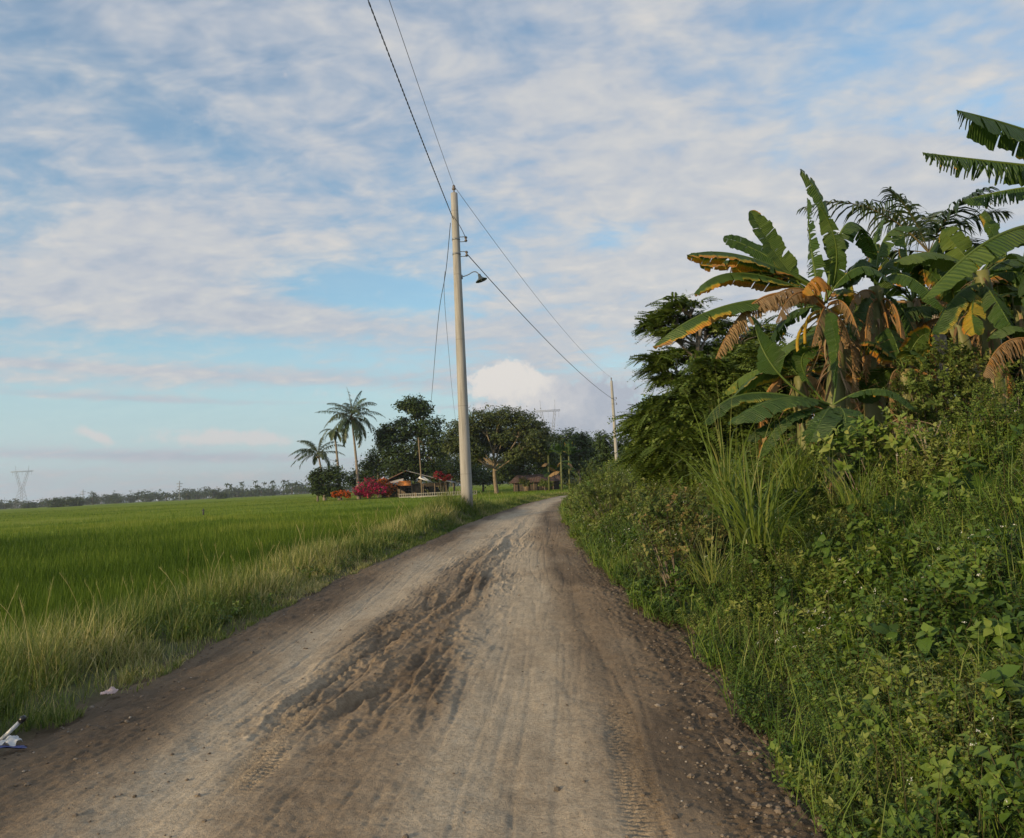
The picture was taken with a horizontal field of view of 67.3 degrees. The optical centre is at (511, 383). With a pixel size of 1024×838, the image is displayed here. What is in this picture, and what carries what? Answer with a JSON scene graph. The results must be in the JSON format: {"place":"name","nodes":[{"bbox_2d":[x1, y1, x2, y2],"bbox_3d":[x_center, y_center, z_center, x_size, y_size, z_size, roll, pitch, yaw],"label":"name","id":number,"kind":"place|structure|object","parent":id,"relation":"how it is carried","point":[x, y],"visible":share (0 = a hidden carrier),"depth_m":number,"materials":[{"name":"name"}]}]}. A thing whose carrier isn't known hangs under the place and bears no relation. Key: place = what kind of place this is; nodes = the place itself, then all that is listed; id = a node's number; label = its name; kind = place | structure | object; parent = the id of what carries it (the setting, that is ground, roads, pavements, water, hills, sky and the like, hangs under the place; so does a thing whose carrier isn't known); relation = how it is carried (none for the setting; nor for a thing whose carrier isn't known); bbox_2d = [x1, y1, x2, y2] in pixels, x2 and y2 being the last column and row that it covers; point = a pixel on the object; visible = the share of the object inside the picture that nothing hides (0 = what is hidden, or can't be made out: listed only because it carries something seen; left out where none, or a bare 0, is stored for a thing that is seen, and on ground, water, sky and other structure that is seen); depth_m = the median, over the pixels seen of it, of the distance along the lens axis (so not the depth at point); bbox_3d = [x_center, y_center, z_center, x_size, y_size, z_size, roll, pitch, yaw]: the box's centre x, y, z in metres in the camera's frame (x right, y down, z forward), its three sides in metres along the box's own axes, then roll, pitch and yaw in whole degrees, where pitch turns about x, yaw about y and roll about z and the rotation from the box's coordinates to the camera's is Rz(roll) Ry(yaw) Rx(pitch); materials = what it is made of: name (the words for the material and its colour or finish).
{"place":"outdoors","nodes":[
{"label":"outdoors","id":0,"kind":"place"},
{"bbox_2d":[0,484,573,642],"bbox_3d":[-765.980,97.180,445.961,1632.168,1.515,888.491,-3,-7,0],"label":"rice field","id":1,"kind":"structure","parent":0,"point":[108,547],"depth_m":26.34,"materials":[{"name":"green plant"}]},
{"bbox_2d":[0,495,829,837],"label":"dirt road","id":2,"kind":"structure","parent":0,"point":[280,747],"depth_m":4.90,"materials":[{"name":"brown soil"}]},
{"bbox_2d":[0,715,26,748],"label":"litter","id":3,"kind":"object","parent":2,"relation":"on","point":[10,740],"visible":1,"depth_m":4.87,"materials":[{"name":"white plastic"}]},
{"bbox_2d":[100,686,118,694],"bbox_3d":[-3.118,2.380,5.966,0.130,0.049,0.096,-3,-7,0],"label":"wrapper","id":4,"kind":"object","parent":2,"relation":"on","point":[111,690],"visible":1,"depth_m":5.95,"materials":[{"name":"white plastic"}]},
{"bbox_2d":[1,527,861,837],"bbox_3d":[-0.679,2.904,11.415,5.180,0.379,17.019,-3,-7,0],"label":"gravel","id":5,"kind":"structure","parent":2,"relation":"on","point":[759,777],"depth_m":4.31,"materials":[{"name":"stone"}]},
{"bbox_2d":[419,476,432,482],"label":"white awning","id":6,"kind":"object","parent":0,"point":[424,478],"visible":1,"depth_m":120.48,"materials":[{"name":"white fabric"}]},
{"bbox_2d":[0,479,887,836],"bbox_3d":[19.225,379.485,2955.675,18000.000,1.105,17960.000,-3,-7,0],"label":"ground","id":7,"kind":"structure","parent":0,"point":[82,703],"depth_m":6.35,"materials":[{"name":"green plant"}]},
{"bbox_2d":[12,468,33,508],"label":"transmission tower","id":8,"kind":"structure","parent":7,"relation":"on","point":[21,486],"depth_m":797.12,"materials":[{"name":"metal"}]},
{"bbox_2d":[20,500,39,507],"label":"distant tree","id":9,"kind":"object","parent":7,"relation":"on","point":[29,505],"visible":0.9,"depth_m":692.95,"materials":[{"name":"green plant"}]},
{"bbox_2d":[47,498,64,507],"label":"distant tree","id":10,"kind":"object","parent":7,"relation":"on","point":[54,502],"visible":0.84,"depth_m":553.67,"materials":[{"name":"green plant"}]},
{"bbox_2d":[58,495,84,506],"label":"trees","id":11,"kind":"object","parent":7,"relation":"on","point":[77,501],"visible":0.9,"depth_m":554.02,"materials":[{"name":"green plant"}]},
{"bbox_2d":[217,493,227,498],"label":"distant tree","id":12,"kind":"object","parent":7,"relation":"on","point":[222,496],"visible":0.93,"depth_m":593.53,"materials":[{"name":"green plant"}]},
{"bbox_2d":[0,473,574,508],"bbox_3d":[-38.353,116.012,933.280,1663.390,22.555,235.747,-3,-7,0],"label":"distant wood","id":13,"kind":"object","parent":7,"relation":"on","point":[133,498],"depth_m":870.66,"materials":[{"name":"green plant"}]},
{"bbox_2d":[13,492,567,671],"bbox_3d":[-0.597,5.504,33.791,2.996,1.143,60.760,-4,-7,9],"label":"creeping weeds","id":14,"kind":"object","parent":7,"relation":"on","point":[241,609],"visible":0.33,"depth_m":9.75,"materials":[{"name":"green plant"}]},
{"bbox_2d":[288,430,345,500],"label":"coconut palm","id":15,"kind":"object","parent":7,"relation":"on","point":[322,454],"visible":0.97,"depth_m":127.54,"materials":[{"name":"green plant"}]},
{"bbox_2d":[302,459,349,501],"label":"bushy tree","id":16,"kind":"object","parent":7,"relation":"on","point":[317,478],"visible":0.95,"depth_m":119.59,"materials":[{"name":"green plant"}]},
{"bbox_2d":[319,428,348,499],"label":"coconut palm","id":17,"kind":"object","parent":7,"relation":"on","point":[334,438],"visible":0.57,"depth_m":123.63,"materials":[{"name":"green plant"}]},
{"bbox_2d":[332,490,350,499],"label":"bougainvillea","id":18,"kind":"object","parent":7,"relation":"on","point":[340,493],"visible":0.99,"depth_m":115.68,"materials":[{"name":"orange plant"}]},
{"bbox_2d":[318,391,382,498],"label":"coconut palm","id":19,"kind":"object","parent":7,"relation":"on","point":[356,424],"visible":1,"depth_m":121.65,"materials":[{"name":"green plant"}]},
{"bbox_2d":[352,477,387,497],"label":"bougainvillea","id":20,"kind":"object","parent":7,"relation":"on","point":[376,488],"visible":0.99,"depth_m":117.55,"materials":[{"name":"pink plant"}]},
{"bbox_2d":[358,440,398,496],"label":"bushy tree","id":21,"kind":"object","parent":7,"relation":"on","point":[370,461],"visible":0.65,"depth_m":132.72,"materials":[{"name":"green plant"}]},
{"bbox_2d":[340,456,426,488],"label":"bushy tree","id":22,"kind":"object","parent":7,"relation":"on","point":[352,477],"visible":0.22,"depth_m":148.41,"materials":[{"name":"green plant"}]},
{"bbox_2d":[375,478,397,497],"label":"bougainvillea","id":23,"kind":"object","parent":7,"relation":"on","point":[390,486],"visible":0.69,"depth_m":119.74,"materials":[{"name":"plant"}]},
{"bbox_2d":[368,394,451,495],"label":"broadleaf tree","id":24,"kind":"object","parent":7,"relation":"on","point":[389,437],"visible":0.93,"depth_m":124.86,"materials":[{"name":"green plant"}]},
{"bbox_2d":[377,470,455,497],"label":"farm house","id":25,"kind":"structure","parent":7,"relation":"on","point":[414,488],"depth_m":124.57,"materials":[{"name":"brown wood"}]},
{"bbox_2d":[397,480,410,485],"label":"orange tarpaulin","id":26,"kind":"object","parent":25,"relation":"hanging from","point":[404,483],"visible":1,"depth_m":121.41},
{"bbox_2d":[405,487,411,493],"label":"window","id":27,"kind":"structure","parent":25,"relation":"in","point":[407,490],"depth_m":124.54,"materials":[{"name":"black glass"}]},
{"bbox_2d":[414,486,418,495],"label":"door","id":28,"kind":"structure","parent":25,"relation":"in","point":[416,488],"depth_m":124.58,"materials":[{"name":"grey wood"}]},
{"bbox_2d":[424,486,429,492],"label":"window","id":29,"kind":"structure","parent":25,"relation":"in","point":[428,487],"depth_m":124.56,"materials":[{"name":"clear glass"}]},
{"bbox_2d":[435,486,441,491],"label":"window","id":30,"kind":"structure","parent":25,"relation":"in","point":[437,489],"depth_m":124.56,"materials":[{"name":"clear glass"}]},
{"bbox_2d":[418,437,422,495],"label":"bare trunk","id":31,"kind":"object","parent":7,"relation":"on","point":[420,467],"visible":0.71,"depth_m":120.79,"materials":[{"name":"brown plant"}]},
{"bbox_2d":[399,490,476,497],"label":"fence","id":32,"kind":"object","parent":7,"relation":"on","point":[412,496],"visible":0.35,"depth_m":115.84,"materials":[{"name":"paint"}]},
{"bbox_2d":[431,470,452,494],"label":"bougainvillea","id":33,"kind":"object","parent":7,"relation":"on","point":[441,475],"visible":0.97,"depth_m":119.91,"materials":[{"name":"red plant"}]},
{"bbox_2d":[431,454,492,493],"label":"bushy tree","id":34,"kind":"object","parent":7,"relation":"on","point":[453,469],"visible":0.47,"depth_m":136.55,"materials":[{"name":"green plant"}]},
{"bbox_2d":[451,185,486,507],"bbox_3d":[-1.406,-1.348,27.402,1.268,12.029,0.440,-3,-7,0],"label":"utility pole","id":35,"kind":"object","parent":7,"relation":"on","point":[465,456],"visible":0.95,"depth_m":27.20,"materials":[{"name":"concrete"}]},
{"bbox_2d":[368,0,453,218],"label":"overhead cable","id":36,"kind":"object","parent":35,"relation":"attached to","point":[407,102],"visible":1,"depth_m":18.12,"materials":[{"name":"black rubber"}]},
{"bbox_2d":[389,0,453,184],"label":"overhead wire","id":37,"kind":"object","parent":35,"relation":"attached to","point":[418,84],"visible":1,"depth_m":19.97,"materials":[{"name":"black metal"}]},
{"bbox_2d":[428,223,450,449],"bbox_3d":[-7.645,3.510,71.605,0.437,6.856,89.827,-2,-7,-7],"label":"service cable","id":38,"kind":"object","parent":35,"relation":"attached to","point":[438,319],"visible":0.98,"depth_m":33.76,"materials":[{"name":"black rubber"}]},
{"bbox_2d":[444,275,458,443],"bbox_3d":[-4.701,2.179,63.866,0.136,3.069,72.977,-2,-7,-4],"label":"service wire","id":39,"kind":"object","parent":35,"relation":"attached to","point":[448,348],"visible":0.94,"depth_m":35.29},
{"bbox_2d":[456,189,609,376],"bbox_3d":[3.819,-3.779,51.875,0.016,1.474,49.368,-5,-8,13],"label":"overhead wire","id":40,"kind":"object","parent":35,"relation":"attached to","point":[521,277],"visible":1,"depth_m":37.18,"materials":[{"name":"black metal"}]},
{"bbox_2d":[468,255,615,400],"bbox_3d":[4.276,-1.408,51.569,0.031,1.111,49.353,-5,-8,13],"label":"overhead cable","id":41,"kind":"object","parent":35,"relation":"attached to","point":[528,321],"visible":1,"depth_m":36.61,"materials":[{"name":"black rubber"}]},
{"bbox_2d":[438,402,560,493],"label":"rain tree","id":42,"kind":"object","parent":7,"relation":"on","point":[523,440],"visible":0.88,"depth_m":110.85,"materials":[{"name":"green plant"}]},
{"bbox_2d":[423,450,583,490],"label":"bushy tree","id":43,"kind":"object","parent":7,"relation":"on","point":[489,481],"visible":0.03,"depth_m":147.78,"materials":[{"name":"green plant"}]},
{"bbox_2d":[516,477,533,490],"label":"garden bush","id":44,"kind":"object","parent":7,"relation":"on","point":[524,483],"visible":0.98,"depth_m":108.82,"materials":[{"name":"green plant"}]},
{"bbox_2d":[487,442,565,482],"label":"bushy tree","id":45,"kind":"object","parent":7,"relation":"on","point":[509,471],"visible":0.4,"depth_m":123.47,"materials":[{"name":"green plant"}]},
{"bbox_2d":[509,473,563,490],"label":"hut","id":46,"kind":"object","parent":7,"relation":"on","point":[536,479],"visible":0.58,"depth_m":119.95,"materials":[{"name":"brown wood"}]},
{"bbox_2d":[538,478,553,490],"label":"garden bush","id":47,"kind":"object","parent":7,"relation":"on","point":[544,483],"visible":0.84,"depth_m":108.88,"materials":[{"name":"green plant"}]},
{"bbox_2d":[536,405,560,482],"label":"transmission tower","id":48,"kind":"structure","parent":7,"relation":"on","point":[548,411],"depth_m":430.44,"materials":[{"name":"metal"}]},
{"bbox_2d":[542,443,557,490],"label":"banana plant","id":49,"kind":"object","parent":7,"relation":"on","point":[548,469],"visible":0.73,"depth_m":107.10,"materials":[{"name":"green plant"}]},
{"bbox_2d":[547,439,571,489],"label":"banana plant","id":50,"kind":"object","parent":7,"relation":"on","point":[560,448],"visible":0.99,"depth_m":104.33,"materials":[{"name":"green plant"}]},
{"bbox_2d":[553,440,581,489],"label":"banana plant","id":51,"kind":"object","parent":7,"relation":"on","point":[569,448],"visible":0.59,"depth_m":106.56,"materials":[{"name":"green plant"}]},
{"bbox_2d":[526,427,612,478],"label":"bushy tree","id":52,"kind":"object","parent":7,"relation":"on","point":[566,436],"visible":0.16,"depth_m":133.71,"materials":[{"name":"green plant"}]},
{"bbox_2d":[563,477,580,486],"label":"garden bush","id":53,"kind":"object","parent":7,"relation":"on","point":[572,481],"visible":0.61,"depth_m":108.82,"materials":[{"name":"green plant"}]},
{"bbox_2d":[555,431,597,482],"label":"bushy tree","id":54,"kind":"object","parent":7,"relation":"on","point":[584,454],"visible":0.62,"depth_m":117.15,"materials":[{"name":"green plant"}]},
{"bbox_2d":[561,459,647,521],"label":"shrub","id":55,"kind":"object","parent":7,"relation":"on","point":[602,481],"visible":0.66,"depth_m":17.72,"materials":[{"name":"green plant"}]},
{"bbox_2d":[580,429,628,477],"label":"bushy tree","id":56,"kind":"object","parent":7,"relation":"on","point":[602,443],"visible":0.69,"depth_m":87.08,"materials":[{"name":"green plant"}]},
{"bbox_2d":[610,378,617,459],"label":"utility pole","id":57,"kind":"object","parent":7,"relation":"on","point":[614,422],"visible":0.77,"depth_m":75.00,"materials":[{"name":"concrete"}]},
{"bbox_2d":[616,477,742,602],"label":"shrub","id":58,"kind":"object","parent":7,"relation":"on","point":[670,550],"visible":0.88,"depth_m":8.92,"materials":[{"name":"green plant"}]},
{"bbox_2d":[624,290,792,392],"bbox_3d":[4.149,0.644,15.962,4.123,5.064,1.769,1,-8,-27],"label":"feathery tree","id":59,"kind":"object","parent":7,"relation":"on","point":[662,360],"visible":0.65,"depth_m":15.67,"materials":[{"name":"green plant"}]},
{"bbox_2d":[607,337,822,493],"bbox_3d":[3.981,1.041,13.980,4.391,3.920,2.716,-1,-8,-16],"label":"feathery tree","id":60,"kind":"object","parent":7,"relation":"on","point":[649,449],"visible":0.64,"depth_m":13.71,"materials":[{"name":"green plant"}]},
{"bbox_2d":[653,169,893,461],"bbox_3d":[3.630,-0.299,10.446,3.683,5.397,1.554,-3,-7,0],"label":"banana plant","id":61,"kind":"object","parent":7,"relation":"on","point":[771,267],"visible":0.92,"depth_m":10.49,"materials":[{"name":"green plant"}]},
{"bbox_2d":[553,398,1023,837],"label":"weed thicket","id":62,"kind":"object","parent":7,"relation":"on","point":[922,684],"visible":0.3,"depth_m":5.02,"materials":[{"name":"green plant"}]},
{"bbox_2d":[661,515,761,584],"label":"grass tuft","id":63,"kind":"object","parent":62,"relation":"on","point":[712,570],"visible":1,"depth_m":6.43,"materials":[{"name":"green plant"}]},
{"bbox_2d":[653,370,844,503],"bbox_3d":[2.335,0.494,8.266,2.134,1.565,2.046,-3,-7,0],"label":"grass tuft","id":64,"kind":"object","parent":62,"relation":"on","point":[723,472],"visible":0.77,"depth_m":8.01,"materials":[{"name":"green plant"}]},
{"bbox_2d":[643,403,873,552],"bbox_3d":[2.297,0.901,7.263,1.915,1.581,1.947,0,-8,-20],"label":"grass tuft","id":65,"kind":"object","parent":62,"relation":"on","point":[749,522],"visible":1,"depth_m":7.00,"materials":[{"name":"green plant"}]},
{"bbox_2d":[715,410,841,496],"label":"grass tuft","id":66,"kind":"object","parent":62,"relation":"on","point":[796,476],"visible":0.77,"depth_m":8.01,"materials":[{"name":"green plant"}]},
{"bbox_2d":[582,410,1016,801],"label":"weed flowers","id":67,"kind":"object","parent":62,"relation":"on","point":[827,591],"visible":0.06,"depth_m":5.66,"materials":[{"name":"plant"}]},
{"bbox_2d":[799,431,906,504],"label":"grass tuft","id":68,"kind":"object","parent":62,"relation":"on","point":[849,498],"visible":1,"depth_m":6.69,"materials":[{"name":"green plant"}]},
{"bbox_2d":[723,329,862,458],"bbox_3d":[4.427,0.870,11.467,2.320,3.575,1.280,-5,-7,13],"label":"banana plant","id":69,"kind":"object","parent":7,"relation":"on","point":[752,380],"visible":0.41,"depth_m":11.61,"materials":[{"name":"green plant"}]},
{"bbox_2d":[703,312,914,507],"bbox_3d":[3.420,0.701,8.857,2.259,3.340,1.429,1,-8,-30],"label":"banana plant","id":70,"kind":"object","parent":7,"relation":"on","point":[828,417],"visible":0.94,"depth_m":8.93,"materials":[{"name":"green plant"}]},
{"bbox_2d":[761,273,949,438],"bbox_3d":[5.254,0.406,11.769,2.621,4.437,2.236,-9,-9,39],"label":"banana plant","id":71,"kind":"object","parent":7,"relation":"on","point":[847,295],"visible":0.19,"depth_m":11.87,"materials":[{"name":"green plant"}]},
{"bbox_2d":[788,291,932,420],"bbox_3d":[7.454,0.528,16.107,3.866,5.000,2.723,-3,-7,0],"label":"leafy tree","id":72,"kind":"object","parent":7,"relation":"on","point":[817,365],"visible":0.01,"depth_m":15.63,"materials":[{"name":"green plant"}]},
{"bbox_2d":[801,406,949,515],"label":"shrub","id":73,"kind":"object","parent":7,"relation":"on","point":[872,429],"visible":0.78,"depth_m":7.80,"materials":[{"name":"green plant"}]},
{"bbox_2d":[844,219,943,440],"bbox_3d":[5.676,-0.149,11.240,2.210,5.060,1.755,-3,-7,0],"label":"banana plant","id":74,"kind":"object","parent":7,"relation":"on","point":[870,303],"visible":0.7,"depth_m":11.08,"materials":[{"name":"green plant"}]},
{"bbox_2d":[879,415,930,463],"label":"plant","id":75,"kind":"object","parent":7,"relation":"on","point":[909,425],"visible":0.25,"depth_m":8.91,"materials":[{"name":"green plant"}]},
{"bbox_2d":[796,186,1013,430],"bbox_3d":[7.692,-0.625,14.498,3.613,6.592,2.622,-7,-8,28],"label":"coconut palm","id":76,"kind":"object","parent":7,"relation":"on","point":[924,233],"visible":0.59,"depth_m":14.36,"materials":[{"name":"green plant"}]},
{"bbox_2d":[855,325,958,455],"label":"banana plant","id":77,"kind":"object","parent":7,"relation":"on","point":[897,348],"visible":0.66,"depth_m":10.35,"materials":[{"name":"green plant"}]},
{"bbox_2d":[905,421,954,474],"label":"dry weed stalk","id":78,"kind":"object","parent":7,"relation":"on","point":[923,448],"visible":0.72,"depth_m":7.53,"materials":[{"name":"brown plant"}]},
{"bbox_2d":[862,233,1017,433],"bbox_3d":[6.328,-0.116,12.287,2.692,5.166,2.415,1,-8,-26],"label":"banana plant","id":79,"kind":"object","parent":7,"relation":"on","point":[912,300],"visible":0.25,"depth_m":12.39,"materials":[{"name":"green plant"}]},
{"bbox_2d":[882,333,1020,442],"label":"shrub","id":80,"kind":"object","parent":7,"relation":"on","point":[924,386],"visible":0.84,"depth_m":9.69,"materials":[{"name":"green plant"}]},
{"bbox_2d":[887,257,1023,434],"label":"banana plant","id":81,"kind":"object","parent":7,"relation":"on","point":[934,277],"visible":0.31,"depth_m":11.24,"materials":[{"name":"green plant"}]},
{"bbox_2d":[893,220,1023,428],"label":"banana plant","id":82,"kind":"object","parent":7,"relation":"on","point":[958,264],"visible":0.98,"depth_m":9.64,"materials":[{"name":"green plant"}]},
{"bbox_2d":[894,284,1023,422],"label":"leafy tree","id":83,"kind":"object","parent":7,"relation":"on","point":[1015,371],"visible":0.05,"depth_m":14.66,"materials":[{"name":"green plant"}]},
{"bbox_2d":[923,110,1023,208],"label":"banana plant","id":84,"kind":"object","parent":7,"relation":"on","point":[985,131],"visible":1,"depth_m":9.01,"materials":[{"name":"green plant"}]},
{"bbox_2d":[935,359,1023,458],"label":"shrub","id":85,"kind":"object","parent":7,"relation":"on","point":[1010,404],"visible":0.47,"depth_m":7.89,"materials":[{"name":"green plant"}]},
{"bbox_2d":[961,210,1023,414],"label":"banana plant","id":86,"kind":"object","parent":7,"relation":"on","point":[985,216],"visible":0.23,"depth_m":11.90,"materials":[{"name":"green plant"}]},
{"bbox_2d":[983,276,1023,380],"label":"banana plant","id":87,"kind":"object","parent":7,"relation":"on","point":[1000,334],"visible":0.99,"depth_m":8.69,"materials":[{"name":"brown plant"}]},
{"bbox_2d":[0,0,1023,505],"label":"sky","id":88,"kind":"structure","parent":0,"point":[222,222],"materials":[{"name":"blue"}]},
{"bbox_2d":[581,561,826,765],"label":"grass","id":89,"kind":"structure","parent":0,"point":[712,688],"depth_m":5.25,"materials":[{"name":"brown plant"}]}
]}

